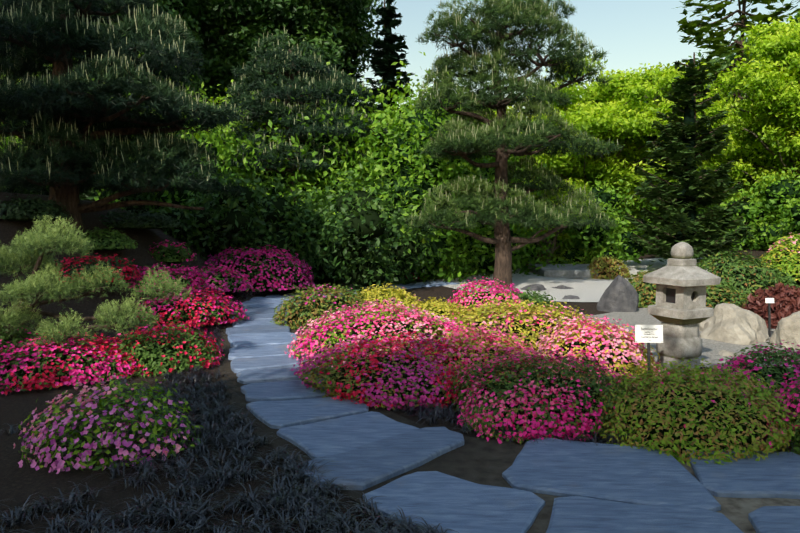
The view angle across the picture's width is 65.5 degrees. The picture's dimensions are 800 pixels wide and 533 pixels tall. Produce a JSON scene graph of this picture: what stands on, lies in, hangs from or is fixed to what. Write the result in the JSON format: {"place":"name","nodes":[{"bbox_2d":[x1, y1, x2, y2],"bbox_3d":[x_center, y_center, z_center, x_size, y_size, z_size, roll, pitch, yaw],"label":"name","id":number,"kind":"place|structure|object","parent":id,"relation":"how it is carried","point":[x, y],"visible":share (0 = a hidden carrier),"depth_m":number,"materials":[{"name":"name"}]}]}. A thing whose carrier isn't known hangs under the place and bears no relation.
{"place":"outdoors","nodes":[
{"label":"outdoors","id":0,"kind":"place"},
{"bbox_2d":[0,192,799,532],"bbox_3d":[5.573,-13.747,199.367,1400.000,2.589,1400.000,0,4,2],"label":"terrain","id":1,"kind":"structure","parent":0,"point":[22,484],"depth_m":4.63,"materials":[{"name":"soil"}]},
{"bbox_2d":[0,213,191,350],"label":"cloud pine tree","id":2,"kind":"object","parent":1,"relation":"on","point":[20,252],"visible":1,"depth_m":6.58,"materials":[{"name":"green plant"}]},
{"bbox_2d":[0,0,217,145],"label":"broadleaf tree","id":3,"kind":"object","parent":1,"relation":"on","point":[173,8],"visible":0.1,"depth_m":24.66,"materials":[{"name":"green plant"}]},
{"bbox_2d":[0,0,245,229],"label":"pine tree","id":4,"kind":"object","parent":1,"relation":"on","point":[72,126],"visible":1,"depth_m":9.98,"materials":[{"name":"green plant"}]},
{"bbox_2d":[150,0,396,110],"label":"broadleaf tree","id":5,"kind":"object","parent":1,"relation":"on","point":[239,28],"visible":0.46,"depth_m":28.88,"materials":[{"name":"green plant"}]},
{"bbox_2d":[0,51,582,293],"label":"shrub mound","id":6,"kind":"object","parent":1,"relation":"on","point":[399,157],"depth_m":16.00,"materials":[{"name":"green plant"}]},
{"bbox_2d":[212,27,403,211],"bbox_3d":[-2.751,-3.337,18.759,6.317,7.464,3.986,0,4,2],"label":"pine tree","id":7,"kind":"object","parent":1,"relation":"on","point":[286,71],"visible":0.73,"depth_m":18.09,"materials":[{"name":"green plant"}]},
{"bbox_2d":[324,26,364,113],"bbox_3d":[-3.315,-7.701,35.671,5.818,12.196,5.957,-2,5,-30],"label":"spruce tree","id":8,"kind":"object","parent":1,"relation":"on","point":[352,71],"depth_m":35.07,"materials":[{"name":"green plant"}]},
{"bbox_2d":[354,0,414,120],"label":"spruce tree","id":9,"kind":"object","parent":1,"relation":"on","point":[384,58],"visible":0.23,"depth_m":28.94,"materials":[{"name":"green plant"}]},
{"bbox_2d":[0,193,799,473],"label":"flowering shrubs","id":10,"kind":"object","parent":1,"relation":"on","point":[378,348],"visible":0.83,"depth_m":6.03,"materials":[{"name":"pink plant"}]},
{"bbox_2d":[0,285,799,532],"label":"mondo grass","id":11,"kind":"structure","parent":1,"relation":"on","point":[216,414],"depth_m":3.75,"materials":[{"name":"plant"}]},
{"bbox_2d":[217,281,799,532],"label":"slate path stones","id":12,"kind":"object","parent":1,"relation":"on","point":[452,480],"visible":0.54,"depth_m":3.93,"materials":[{"name":"stone"}]},
{"bbox_2d":[400,0,622,286],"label":"pine tree","id":13,"kind":"object","parent":1,"relation":"on","point":[480,140],"visible":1,"depth_m":14.28,"materials":[{"name":"green plant"}]},
{"bbox_2d":[510,180,593,263],"bbox_3d":[4.795,-1.371,20.922,3.220,3.328,3.468,1,4,15],"label":"maple tree","id":14,"kind":"object","parent":1,"relation":"on","point":[555,238],"visible":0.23,"depth_m":20.47,"materials":[{"name":"green plant"}]},
{"bbox_2d":[306,254,799,359],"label":"rocks","id":15,"kind":"object","parent":1,"relation":"on","point":[731,323],"visible":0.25,"depth_m":8.39,"materials":[{"name":"grey stone"}]},
{"bbox_2d":[427,257,727,301],"bbox_3d":[4.952,0.070,17.678,8.397,0.534,10.888,0,4,2],"label":"gravel court","id":16,"kind":"object","parent":1,"relation":"on","point":[587,290],"visible":0.38,"depth_m":16.08,"materials":[{"name":"grey gravel"}]},
{"bbox_2d":[528,264,598,278],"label":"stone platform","id":17,"kind":"structure","parent":16,"relation":"on","point":[572,271],"depth_m":17.53,"materials":[{"name":"grey stone"}]},
{"bbox_2d":[488,55,743,214],"bbox_3d":[8.300,-4.261,24.430,10.607,8.339,9.207,0,4,2],"label":"lime maple tree","id":18,"kind":"object","parent":1,"relation":"on","point":[616,108],"visible":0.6,"depth_m":22.54,"materials":[{"name":"green plant"}]},
{"bbox_2d":[460,96,789,249],"bbox_3d":[13.750,-4.078,30.747,25.246,8.981,16.698,0,4,2],"label":"tree","id":19,"kind":"object","parent":1,"relation":"on","point":[759,148],"depth_m":24.74,"materials":[{"name":"green plant"}]},
{"bbox_2d":[635,325,662,380],"bbox_3d":[2.457,0.876,6.142,0.270,0.600,0.031,0,-2,2],"label":"sign","id":20,"kind":"object","parent":1,"relation":"on","point":[648,334],"visible":1,"depth_m":6.13,"materials":[{"name":"white"}]},
{"bbox_2d":[512,163,799,266],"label":"shrubs","id":21,"kind":"object","parent":1,"relation":"on","point":[784,193],"visible":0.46,"depth_m":20.42,"materials":[{"name":"green plant"}]},
{"bbox_2d":[643,242,720,377],"bbox_3d":[2.973,0.470,6.603,0.567,1.465,0.567,-2,5,-26],"label":"stone lantern","id":22,"kind":"object","parent":1,"relation":"on","point":[680,310],"visible":0.94,"depth_m":6.47,"materials":[{"name":"stone"}]},
{"bbox_2d":[623,52,754,267],"bbox_3d":[7.925,-2.735,17.012,3.117,6.114,3.371,0,4,2],"label":"young pine tree","id":23,"kind":"object","parent":1,"relation":"on","point":[687,150],"visible":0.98,"depth_m":16.66,"materials":[{"name":"green plant"}]},
{"bbox_2d":[642,35,759,109],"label":"tree","id":24,"kind":"object","parent":1,"relation":"on","point":[728,58],"visible":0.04,"depth_m":58.67,"materials":[{"name":"green plant"}]},
{"bbox_2d":[646,0,799,114],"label":"larch tree","id":25,"kind":"object","parent":1,"relation":"on","point":[716,46],"visible":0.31,"depth_m":34.33,"materials":[{"name":"green plant"}]},
{"bbox_2d":[705,16,799,198],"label":"yellow green tree","id":26,"kind":"object","parent":1,"relation":"on","point":[772,107],"visible":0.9,"depth_m":21.55,"materials":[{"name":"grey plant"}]},
{"bbox_2d":[786,0,799,22],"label":"tree","id":27,"kind":"object","parent":1,"relation":"on","point":[796,16],"visible":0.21,"depth_m":30.29,"materials":[{"name":"green plant"}]},
{"bbox_2d":[353,0,799,115],"label":"sky","id":28,"kind":"structure","parent":0,"point":[632,33],"materials":[{"name":"blue"}]},
{"bbox_2d":[557,308,799,368],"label":"gravel ground","id":29,"kind":"structure","parent":0,"point":[711,349],"depth_m":8.21,"materials":[{"name":"grey gravel"}]},
{"bbox_2d":[765,298,773,336],"bbox_3d":[5.127,0.713,8.633,0.120,0.550,0.029,0,-2,2],"label":"plant label sign","id":30,"kind":"object","parent":29,"relation":"on","point":[769,301],"visible":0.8,"depth_m":8.63,"materials":[{"name":"white"}]}
]}

